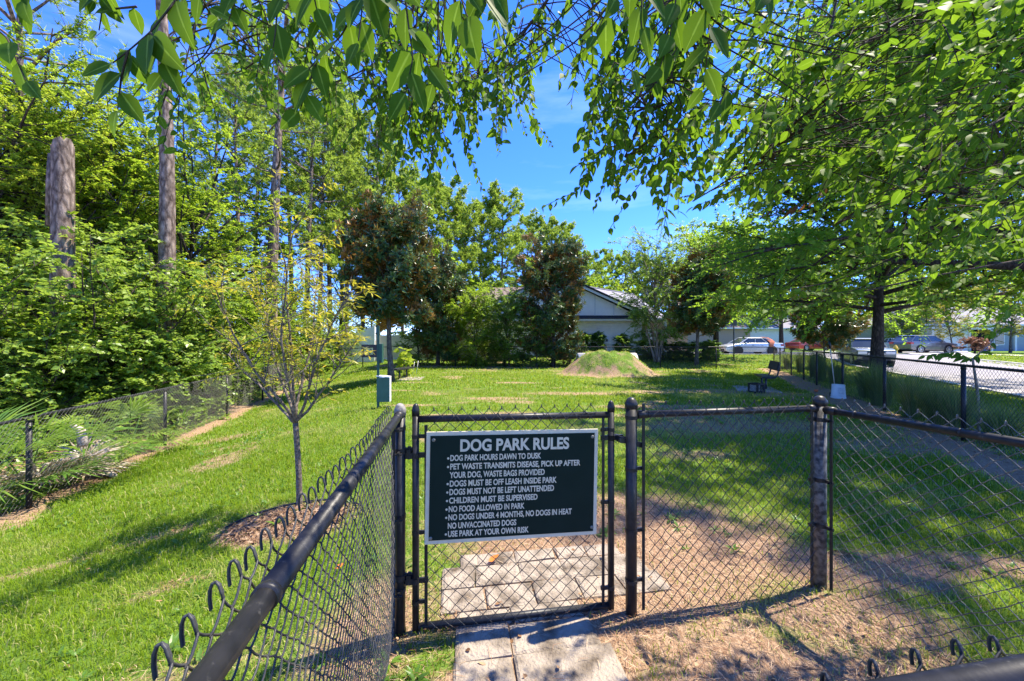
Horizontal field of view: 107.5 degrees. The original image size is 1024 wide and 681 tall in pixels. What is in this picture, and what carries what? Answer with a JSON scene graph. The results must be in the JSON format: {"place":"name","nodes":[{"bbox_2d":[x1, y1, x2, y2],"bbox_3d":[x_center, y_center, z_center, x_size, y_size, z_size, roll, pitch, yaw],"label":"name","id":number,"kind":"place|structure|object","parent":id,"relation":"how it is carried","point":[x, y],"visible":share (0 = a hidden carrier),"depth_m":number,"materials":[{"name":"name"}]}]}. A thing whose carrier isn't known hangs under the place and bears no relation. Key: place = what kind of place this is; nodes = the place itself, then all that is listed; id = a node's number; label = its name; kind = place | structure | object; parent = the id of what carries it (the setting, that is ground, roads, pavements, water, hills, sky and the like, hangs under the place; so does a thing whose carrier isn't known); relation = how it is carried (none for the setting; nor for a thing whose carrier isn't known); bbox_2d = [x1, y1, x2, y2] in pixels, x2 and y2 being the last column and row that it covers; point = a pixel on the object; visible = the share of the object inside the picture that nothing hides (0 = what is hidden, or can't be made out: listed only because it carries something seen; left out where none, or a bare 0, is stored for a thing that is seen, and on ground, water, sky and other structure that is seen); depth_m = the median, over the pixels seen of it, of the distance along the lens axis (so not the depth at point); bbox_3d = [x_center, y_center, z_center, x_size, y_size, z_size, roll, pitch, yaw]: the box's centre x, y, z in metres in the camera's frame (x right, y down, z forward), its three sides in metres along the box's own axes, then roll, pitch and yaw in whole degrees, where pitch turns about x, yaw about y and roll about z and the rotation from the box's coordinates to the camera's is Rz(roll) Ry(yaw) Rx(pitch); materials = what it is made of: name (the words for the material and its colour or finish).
{"place":"outdoors","nodes":[
{"label":"outdoors","id":0,"kind":"place"},
{"bbox_2d":[0,0,1022,340],"label":"sky","id":1,"kind":"structure","parent":0,"point":[543,174],"materials":[{"name":"blue"}]},
{"bbox_2d":[0,345,1023,680],"bbox_3d":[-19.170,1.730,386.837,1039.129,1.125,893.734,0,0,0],"label":"ground","id":2,"kind":"structure","parent":0,"point":[734,637],"depth_m":2.85,"materials":[{"name":"soil"}]},
{"bbox_2d":[0,293,103,455],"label":"vine shrub","id":3,"kind":"object","parent":2,"relation":"on","point":[12,315],"visible":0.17,"depth_m":7.87,"materials":[{"name":"green plant"}]},
{"bbox_2d":[0,446,107,490],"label":"dead palmetto","id":4,"kind":"object","parent":2,"relation":"on","point":[23,473],"visible":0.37,"depth_m":5.61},
{"bbox_2d":[0,240,110,444],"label":"vine shrub","id":5,"kind":"object","parent":2,"relation":"on","point":[40,380],"visible":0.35,"depth_m":7.54,"materials":[{"name":"green plant"}]},
{"bbox_2d":[41,136,83,433],"bbox_3d":[-10.768,-1.215,9.000,0.696,7.392,0.698,0,0,0],"label":"tree snag","id":6,"kind":"object","parent":2,"relation":"on","point":[60,188],"visible":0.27,"depth_m":8.87,"materials":[{"name":"brown wood"}]},
{"bbox_2d":[0,98,131,324],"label":"woodland tree","id":7,"kind":"object","parent":2,"relation":"on","point":[32,173],"visible":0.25,"depth_m":10.43,"materials":[{"name":"green plant"}]},
{"bbox_2d":[0,396,141,496],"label":"palmetto","id":8,"kind":"object","parent":2,"relation":"on","point":[15,446],"visible":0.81,"depth_m":5.55,"materials":[{"name":"green plant"}]},
{"bbox_2d":[7,423,136,495],"bbox_3d":[-7.135,1.861,6.019,1.588,0.914,1.486,0,0,-22],"label":"dead palmetto","id":9,"kind":"object","parent":2,"relation":"on","point":[99,454],"visible":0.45,"depth_m":6.27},
{"bbox_2d":[0,310,146,460],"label":"vine shrub","id":10,"kind":"object","parent":2,"relation":"on","point":[15,357],"visible":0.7,"depth_m":7.62,"materials":[{"name":"green plant"}]},
{"bbox_2d":[0,274,167,441],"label":"vine shrub","id":11,"kind":"object","parent":2,"relation":"on","point":[73,319],"visible":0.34,"depth_m":8.21,"materials":[{"name":"green plant"}]},
{"bbox_2d":[0,0,173,294],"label":"pine tree","id":12,"kind":"object","parent":2,"relation":"on","point":[12,17],"visible":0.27,"depth_m":13.30,"materials":[{"name":"green plant"}]},
{"bbox_2d":[0,10,182,408],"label":"woodland tree","id":13,"kind":"object","parent":2,"relation":"on","point":[55,74],"visible":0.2,"depth_m":11.03,"materials":[{"name":"green plant"}]},
{"bbox_2d":[0,408,187,501],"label":"palmetto","id":14,"kind":"object","parent":2,"relation":"on","point":[63,427],"visible":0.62,"depth_m":5.63,"materials":[{"name":"green plant"}]},
{"bbox_2d":[0,206,191,430],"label":"vine shrub","id":15,"kind":"object","parent":2,"relation":"on","point":[9,270],"visible":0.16,"depth_m":9.77,"materials":[{"name":"green plant"}]},
{"bbox_2d":[0,28,198,410],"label":"woodland tree","id":16,"kind":"object","parent":2,"relation":"on","point":[98,105],"visible":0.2,"depth_m":11.07,"materials":[{"name":"green plant"}]},
{"bbox_2d":[19,394,192,441],"bbox_3d":[-8.380,1.605,8.082,2.907,1.112,2.297,0,0,19],"label":"palmetto","id":17,"kind":"object","parent":2,"relation":"on","point":[168,414],"visible":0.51,"depth_m":7.92,"materials":[{"name":"green plant"}]},
{"bbox_2d":[0,201,214,413],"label":"vine shrub","id":18,"kind":"object","parent":2,"relation":"on","point":[41,268],"visible":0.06,"depth_m":10.14,"materials":[{"name":"green plant"}]},
{"bbox_2d":[0,212,217,434],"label":"vine shrub","id":19,"kind":"object","parent":2,"relation":"on","point":[88,301],"visible":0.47,"depth_m":8.63,"materials":[{"name":"green plant"}]},
{"bbox_2d":[0,77,226,412],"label":"woodland tree","id":20,"kind":"object","parent":2,"relation":"on","point":[83,173],"visible":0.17,"depth_m":11.45,"materials":[{"name":"green plant"}]},
{"bbox_2d":[41,392,207,464],"bbox_3d":[-7.722,1.641,7.626,2.087,1.340,2.554,0,0,44],"label":"palmetto","id":21,"kind":"object","parent":2,"relation":"on","point":[139,404],"visible":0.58,"depth_m":7.35,"materials":[{"name":"green plant"}]},
{"bbox_2d":[38,306,211,449],"bbox_3d":[-9.639,1.075,9.372,3.428,4.069,3.238,0,0,-28],"label":"vine shrub","id":22,"kind":"object","parent":2,"relation":"on","point":[147,361],"visible":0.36,"depth_m":9.09,"materials":[{"name":"green plant"}]},
{"bbox_2d":[1,108,256,372],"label":"woodland tree","id":23,"kind":"object","parent":2,"relation":"on","point":[134,190],"visible":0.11,"depth_m":12.26,"materials":[{"name":"green plant"}]},
{"bbox_2d":[35,216,266,430],"bbox_3d":[-9.626,-0.083,10.426,4.390,5.608,4.148,0,0,24],"label":"vine shrub","id":24,"kind":"object","parent":2,"relation":"on","point":[172,273],"visible":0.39,"depth_m":9.78,"materials":[{"name":"green plant"}]},
{"bbox_2d":[0,356,317,518],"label":"chain link fence","id":25,"kind":"object","parent":2,"relation":"on","point":[28,472],"visible":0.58,"depth_m":6.36,"materials":[{"name":"black metal"}]},
{"bbox_2d":[0,366,317,512],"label":"undergrowth","id":26,"kind":"object","parent":2,"relation":"on","point":[179,432],"visible":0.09,"depth_m":7.25,"materials":[{"name":"green plant"}]},
{"bbox_2d":[87,132,247,329],"bbox_3d":[-17.983,-3.417,18.863,8.770,11.551,9.693,0,0,-20],"label":"woodland tree","id":27,"kind":"object","parent":2,"relation":"on","point":[199,243],"visible":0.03,"depth_m":19.53,"materials":[{"name":"green plant"}]},
{"bbox_2d":[11,78,334,384],"bbox_3d":[-12.020,-2.999,14.522,9.112,10.858,8.244,0,0,0],"label":"woodland tree","id":28,"kind":"object","parent":2,"relation":"on","point":[237,236],"visible":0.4,"depth_m":13.81,"materials":[{"name":"green plant"}]},
{"bbox_2d":[77,269,268,413],"bbox_3d":[-9.895,0.203,11.347,3.863,4.935,3.650,0,0,1],"label":"vine shrub","id":29,"kind":"object","parent":2,"relation":"on","point":[200,329],"visible":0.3,"depth_m":11.63,"materials":[{"name":"green plant"}]},
{"bbox_2d":[105,318,243,423],"bbox_3d":[-9.518,1.199,10.675,2.891,3.634,3.060,0,0,40],"label":"vine shrub","id":30,"kind":"object","parent":2,"relation":"on","point":[195,374],"visible":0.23,"depth_m":10.66,"materials":[{"name":"green plant"}]},
{"bbox_2d":[155,0,207,415],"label":"pine tree","id":31,"kind":"object","parent":2,"relation":"on","point":[167,221],"visible":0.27,"depth_m":10.74,"materials":[{"name":"brown plant"}]},
{"bbox_2d":[174,67,265,323],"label":"pine tree","id":32,"kind":"object","parent":2,"relation":"on","point":[200,166],"visible":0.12,"depth_m":23.75,"materials":[{"name":"green plant"}]},
{"bbox_2d":[177,266,277,410],"bbox_3d":[-10.508,0.156,12.920,4.367,5.052,3.870,0,0,-3],"label":"vine shrub","id":33,"kind":"object","parent":2,"relation":"on","point":[249,308],"visible":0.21,"depth_m":12.91,"materials":[{"name":"green plant"}]},
{"bbox_2d":[175,36,290,333],"bbox_3d":[-15.455,-6.948,21.087,5.672,18.532,5.718,0,0,-9],"label":"pine tree","id":34,"kind":"object","parent":2,"relation":"on","point":[248,115],"visible":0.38,"depth_m":20.58,"materials":[{"name":"green plant"}]},
{"bbox_2d":[203,282,288,398],"bbox_3d":[-11.170,0.210,15.058,3.650,4.935,3.863,0,0,-6],"label":"vine shrub","id":35,"kind":"object","parent":2,"relation":"on","point":[247,349],"visible":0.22,"depth_m":14.95,"materials":[{"name":"green plant"}]},
{"bbox_2d":[205,66,306,290],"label":"pine tree","id":36,"kind":"object","parent":2,"relation":"on","point":[230,162],"visible":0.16,"depth_m":24.33,"materials":[{"name":"green plant"}]},
{"bbox_2d":[193,0,359,390],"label":"pine tree","id":37,"kind":"object","parent":2,"relation":"on","point":[276,161],"visible":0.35,"depth_m":17.18,"materials":[{"name":"green plant"}]},
{"bbox_2d":[173,168,380,505],"bbox_3d":[-2.362,0.093,3.929,2.306,3.418,1.731,0,0,0],"label":"yellowing sapling","id":38,"kind":"object","parent":2,"relation":"on","point":[294,417],"visible":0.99,"depth_m":3.76,"materials":[{"name":"green plant"}]},
{"bbox_2d":[150,403,405,680],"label":"chain link fence","id":39,"kind":"object","parent":2,"relation":"on","point":[223,653],"visible":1,"depth_m":0.99,"materials":[{"name":"black metal"}]},
{"bbox_2d":[395,400,641,632],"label":"gate","id":40,"kind":"structure","parent":39,"relation":"attached to","point":[413,578],"depth_m":2.17,"materials":[{"name":"black metal"}]},
{"bbox_2d":[425,429,597,544],"bbox_3d":[0.013,0.831,2.162,1.000,0.627,0.016,1,0,-9],"label":"rules sign","id":41,"kind":"object","parent":40,"relation":"attached to","point":[499,485],"visible":1,"depth_m":2.15,"materials":[{"name":"dark green painted metal"},{"name":"white paint"}]},
{"bbox_2d":[218,501,357,547],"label":"bark mulch","id":42,"kind":"object","parent":2,"relation":"on","point":[262,526],"visible":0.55,"depth_m":3.46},
{"bbox_2d":[244,73,335,337],"bbox_3d":[-15.928,-8.533,26.845,6.516,21.118,6.464,0,0,13],"label":"pine tree","id":43,"kind":"object","parent":2,"relation":"on","point":[268,115],"visible":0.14,"depth_m":26.56,"materials":[{"name":"green plant"}]},
{"bbox_2d":[250,30,365,363],"bbox_3d":[-13.046,-8.522,24.194,6.649,21.549,6.596,0,0,0],"label":"pine tree","id":44,"kind":"object","parent":2,"relation":"on","point":[312,149],"visible":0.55,"depth_m":23.90,"materials":[{"name":"green plant"}]},
{"bbox_2d":[280,98,363,361],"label":"pine tree","id":45,"kind":"object","parent":2,"relation":"on","point":[350,205],"visible":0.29,"depth_m":26.20,"materials":[{"name":"green plant"}]},
{"bbox_2d":[290,299,354,371],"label":"vine shrub","id":46,"kind":"object","parent":2,"relation":"on","point":[333,351],"visible":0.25,"depth_m":24.49,"materials":[{"name":"green plant"}]},
{"bbox_2d":[288,77,381,333],"bbox_3d":[-14.470,-9.813,29.750,7.181,23.273,7.124,0,0,-43],"label":"pine tree","id":47,"kind":"object","parent":2,"relation":"on","point":[329,279],"visible":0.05,"depth_m":29.43,"materials":[{"name":"green plant"}]},
{"bbox_2d":[293,87,384,363],"bbox_3d":[-12.502,-8.653,28.168,6.464,21.118,6.516,0,0,13],"label":"pine tree","id":48,"kind":"object","parent":2,"relation":"on","point":[360,161],"visible":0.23,"depth_m":27.21,"materials":[{"name":"green plant"}]},
{"bbox_2d":[326,326,374,361],"bbox_3d":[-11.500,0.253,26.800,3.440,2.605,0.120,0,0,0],"label":"building","id":49,"kind":"structure","parent":2,"relation":"on","point":[369,332],"depth_m":26.76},
{"bbox_2d":[318,106,421,334],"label":"pine tree","id":50,"kind":"object","parent":2,"relation":"on","point":[388,158],"visible":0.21,"depth_m":29.57,"materials":[{"name":"green plant"}]},
{"bbox_2d":[361,326,390,408],"bbox_3d":[-3.314,0.650,9.155,0.678,2.020,0.247,0,0,-7],"label":"pet waste station","id":51,"kind":"object","parent":2,"relation":"on","point":[383,388],"visible":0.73,"depth_m":9.09,"materials":[{"name":"green paint"}]},
{"bbox_2d":[333,188,441,381],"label":"magnolia tree","id":52,"kind":"object","parent":2,"relation":"on","point":[399,277],"visible":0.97,"depth_m":14.56,"materials":[{"name":"green plant"}]},
{"bbox_2d":[371,160,443,331],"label":"pine tree","id":53,"kind":"object","parent":2,"relation":"on","point":[405,191],"visible":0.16,"depth_m":34.99,"materials":[{"name":"green plant"}]},
{"bbox_2d":[391,297,435,364],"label":"bush","id":54,"kind":"object","parent":2,"relation":"on","point":[416,355],"visible":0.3,"depth_m":24.06,"materials":[{"name":"green plant"}]},
{"bbox_2d":[400,168,465,263],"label":"pine tree","id":55,"kind":"object","parent":2,"relation":"on","point":[441,189],"visible":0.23,"depth_m":41.81,"materials":[{"name":"green plant"}]},
{"bbox_2d":[409,242,474,365],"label":"magnolia tree","id":56,"kind":"object","parent":2,"relation":"on","point":[439,331],"visible":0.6,"depth_m":23.29,"materials":[{"name":"green plant"}]},
{"bbox_2d":[375,334,508,360],"bbox_3d":[-5.000,0.501,26.800,9.774,2.028,0.140,0,0,5],"label":"privacy fence","id":57,"kind":"object","parent":2,"relation":"on","point":[394,338],"visible":0.09,"depth_m":27.03,"materials":[{"name":"beige plastic"}]},
{"bbox_2d":[428,175,480,274],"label":"pine tree","id":58,"kind":"object","parent":2,"relation":"on","point":[450,201],"visible":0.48,"depth_m":43.69,"materials":[{"name":"green plant"}]},
{"bbox_2d":[437,195,500,296],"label":"pine tree","id":59,"kind":"object","parent":2,"relation":"on","point":[475,216],"visible":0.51,"depth_m":45.97,"materials":[{"name":"green plant"}]},
{"bbox_2d":[440,277,509,367],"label":"bush","id":60,"kind":"object","parent":2,"relation":"on","point":[471,317],"visible":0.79,"depth_m":23.34,"materials":[{"name":"green plant"}]},
{"bbox_2d":[453,195,512,286],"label":"pine tree","id":61,"kind":"object","parent":2,"relation":"on","point":[485,225],"visible":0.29,"depth_m":49.02,"materials":[{"name":"green plant"}]},
{"bbox_2d":[465,277,539,366],"bbox_3d":[-0.416,-0.898,23.954,5.161,5.930,4.164,0,0,-44],"label":"bush","id":62,"kind":"object","parent":2,"relation":"on","point":[508,315],"visible":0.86,"depth_m":23.24,"materials":[{"name":"green plant"}]},
{"bbox_2d":[469,178,538,289],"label":"pine tree","id":63,"kind":"object","parent":2,"relation":"on","point":[494,191],"visible":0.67,"depth_m":48.67,"materials":[{"name":"green plant"}]},
{"bbox_2d":[0,0,1023,339],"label":"elm tree","id":64,"kind":"object","parent":2,"relation":"on","point":[826,80],"visible":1,"depth_m":1.37,"materials":[{"name":"green plant"}]},
{"bbox_2d":[0,349,1023,680],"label":"grass","id":65,"kind":"structure","parent":2,"relation":"on","point":[272,469],"depth_m":4.09,"materials":[{"name":"plant"}]},
{"bbox_2d":[0,408,1023,680],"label":"pine straw","id":66,"kind":"object","parent":2,"relation":"on","point":[660,594],"visible":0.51,"depth_m":2.34,"materials":[{"name":"plant"}]},
{"bbox_2d":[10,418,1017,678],"bbox_3d":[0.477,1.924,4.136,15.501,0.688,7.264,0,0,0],"label":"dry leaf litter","id":67,"kind":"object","parent":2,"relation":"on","point":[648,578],"visible":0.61,"depth_m":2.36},
{"bbox_2d":[6,411,1023,680],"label":"lawn weeds","id":68,"kind":"object","parent":2,"relation":"on","point":[172,641],"visible":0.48,"depth_m":3.45,"materials":[{"name":"green plant"}]},
{"bbox_2d":[496,213,550,286],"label":"pine tree","id":69,"kind":"object","parent":2,"relation":"on","point":[533,223],"visible":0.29,"depth_m":55.32,"materials":[{"name":"green plant"}]},
{"bbox_2d":[513,304,563,366],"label":"bush","id":70,"kind":"object","parent":2,"relation":"on","point":[543,348],"visible":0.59,"depth_m":22.98,"materials":[{"name":"green plant"}]},
{"bbox_2d":[319,345,774,367],"bbox_3d":[1.060,1.204,23.247,28.166,1.771,0.072,0,0,7],"label":"chain link fence","id":71,"kind":"object","parent":2,"relation":"on","point":[572,355],"visible":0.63,"depth_m":22.76,"materials":[{"name":"black metal"}]},
{"bbox_2d":[513,229,591,365],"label":"magnolia tree","id":72,"kind":"object","parent":2,"relation":"on","point":[555,263],"visible":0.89,"depth_m":23.14,"materials":[{"name":"green plant"}]},
{"bbox_2d":[542,216,592,279],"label":"pine tree","id":73,"kind":"object","parent":2,"relation":"on","point":[565,233],"visible":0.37,"depth_m":57.27,"materials":[{"name":"green plant"}]},
{"bbox_2d":[453,276,687,355],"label":"house","id":74,"kind":"structure","parent":2,"relation":"on","point":[600,312],"depth_m":30.00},
{"bbox_2d":[552,349,662,377],"bbox_3d":[4.750,1.071,18.900,6.250,1.254,6.000,0,0,0],"label":"mound","id":75,"kind":"object","parent":2,"relation":"on","point":[603,369],"visible":0.78,"depth_m":17.51,"materials":[{"name":"soil"}]},
{"bbox_2d":[605,217,709,361],"bbox_3d":[10.154,-3.321,26.155,6.758,9.955,6.688,0,0,31],"label":"crape myrtle","id":76,"kind":"object","parent":2,"relation":"on","point":[641,312],"visible":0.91,"depth_m":25.78,"materials":[{"name":"green plant"}]},
{"bbox_2d":[664,241,740,364],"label":"magnolia tree","id":77,"kind":"object","parent":2,"relation":"on","point":[718,320],"visible":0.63,"depth_m":23.36,"materials":[{"name":"green plant"}]},
{"bbox_2d":[688,321,753,348],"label":"house","id":78,"kind":"structure","parent":2,"relation":"on","point":[726,336],"depth_m":52.00,"materials":[{"name":"paint"}]},
{"bbox_2d":[625,397,818,617],"bbox_3d":[1.352,1.030,2.362,1.364,1.380,0.082,0,0,-10],"label":"chain link fence","id":79,"kind":"object","parent":2,"relation":"on","point":[633,414],"visible":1,"depth_m":2.30,"materials":[{"name":"black metal"}]},
{"bbox_2d":[662,210,787,357],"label":"street elm","id":80,"kind":"object","parent":2,"relation":"on","point":[706,243],"visible":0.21,"depth_m":27.83,"materials":[{"name":"green plant"}]},
{"bbox_2d":[729,235,824,350],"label":"street elm","id":81,"kind":"object","parent":2,"relation":"on","point":[780,327],"visible":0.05,"depth_m":35.91,"materials":[{"name":"green plant"}]},
{"bbox_2d":[737,314,821,346],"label":"house","id":82,"kind":"structure","parent":2,"relation":"on","point":[772,332],"depth_m":54.00,"materials":[{"name":"grey"}]},
{"bbox_2d":[788,278,871,358],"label":"magnolia tree","id":83,"kind":"object","parent":2,"relation":"on","point":[837,335],"visible":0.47,"depth_m":21.64,"materials":[{"name":"green plant"}]},
{"bbox_2d":[677,0,1023,340],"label":"street elm","id":84,"kind":"object","parent":2,"relation":"on","point":[803,249],"visible":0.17,"depth_m":9.91,"materials":[{"name":"green plant"}]},
{"bbox_2d":[686,3,1023,371],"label":"street elm","id":85,"kind":"object","parent":2,"relation":"on","point":[878,296],"visible":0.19,"depth_m":15.08,"materials":[{"name":"green plant"}]},
{"bbox_2d":[855,363,917,405],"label":"grass clump","id":86,"kind":"object","parent":2,"relation":"on","point":[879,387],"visible":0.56,"depth_m":9.38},
{"bbox_2d":[771,634,1023,680],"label":"chain link fence","id":87,"kind":"object","parent":2,"relation":"on","point":[997,667],"visible":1,"depth_m":0.50,"materials":[{"name":"black metal"}]},
{"bbox_2d":[773,347,1023,460],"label":"chain link fence","id":88,"kind":"object","parent":2,"relation":"on","point":[963,377],"visible":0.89,"depth_m":7.54,"materials":[{"name":"black metal"}]},
{"bbox_2d":[863,279,938,338],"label":"street elm","id":89,"kind":"object","parent":2,"relation":"on","point":[910,326],"visible":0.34,"depth_m":42.56,"materials":[{"name":"green plant"}]},
{"bbox_2d":[881,371,943,418],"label":"grass clump","id":90,"kind":"object","parent":2,"relation":"on","point":[907,394],"visible":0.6,"depth_m":7.95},
{"bbox_2d":[807,395,1023,663],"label":"chain link fence","id":91,"kind":"object","parent":2,"relation":"on","point":[821,420],"visible":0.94,"depth_m":2.13,"materials":[{"name":"black metal"}]},
{"bbox_2d":[847,307,1023,350],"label":"house","id":92,"kind":"structure","parent":2,"relation":"on","point":[1017,343],"depth_m":42.50,"materials":[{"name":"blue"}]},
{"bbox_2d":[904,375,976,424],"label":"grass clump","id":93,"kind":"object","parent":2,"relation":"on","point":[930,409],"visible":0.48,"depth_m":7.17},
{"bbox_2d":[913,285,988,342],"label":"yellow street tree","id":94,"kind":"object","parent":2,"relation":"on","point":[958,334],"visible":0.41,"depth_m":37.51,"materials":[{"name":"green plant"}]},
{"bbox_2d":[922,382,990,429],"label":"grass clump","id":95,"kind":"object","parent":2,"relation":"on","point":[944,409],"visible":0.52,"depth_m":6.64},
{"bbox_2d":[918,307,1014,430],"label":"roadside sapling","id":96,"kind":"object","parent":2,"relation":"on","point":[957,356],"visible":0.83,"depth_m":6.57,"materials":[{"name":"green plant"}]},
{"bbox_2d":[961,269,1023,352],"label":"tree","id":97,"kind":"object","parent":2,"relation":"on","point":[1016,332],"visible":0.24,"depth_m":36.06,"materials":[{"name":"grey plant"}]},
{"bbox_2d":[964,399,1023,447],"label":"grass clump","id":98,"kind":"object","parent":2,"relation":"on","point":[999,421],"visible":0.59,"depth_m":5.82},
{"bbox_2d":[441,544,671,680],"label":"paver path","id":99,"kind":"structure","parent":0,"point":[539,656],"depth_m":2.19,"materials":[{"name":"stone"}]},
{"bbox_2d":[691,352,1023,393],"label":"road","id":100,"kind":"structure","parent":0,"point":[950,360],"depth_m":19.48,"materials":[{"name":"asphalt"}]},
{"bbox_2d":[719,337,783,353],"bbox_3d":[20.281,0.481,32.300,4.958,1.503,2.180,0,0,0],"label":"parked car","id":101,"kind":"object","parent":100,"relation":"on","point":[753,342],"visible":0.8,"depth_m":31.37,"materials":[{"name":"silver metal"}]},
{"bbox_2d":[836,337,895,366],"bbox_3d":[23.296,0.705,24.892,2.140,1.864,4.538,0,0,28],"label":"parked car","id":102,"kind":"object","parent":100,"relation":"on","point":[860,346],"visible":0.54,"depth_m":23.95,"materials":[{"name":"grey paint"}]},
{"bbox_2d":[904,351,974,357],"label":"driveway","id":103,"kind":"structure","parent":0,"point":[937,352],"depth_m":35.30,"materials":[{"name":"concrete"}]},
{"bbox_2d":[889,335,957,352],"bbox_3d":[38.229,0.364,34.901,4.657,1.708,2.180,0,0,-3],"label":"parked car","id":104,"kind":"object","parent":103,"relation":"on","point":[932,342],"visible":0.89,"depth_m":34.04,"materials":[{"name":"grey paint"}]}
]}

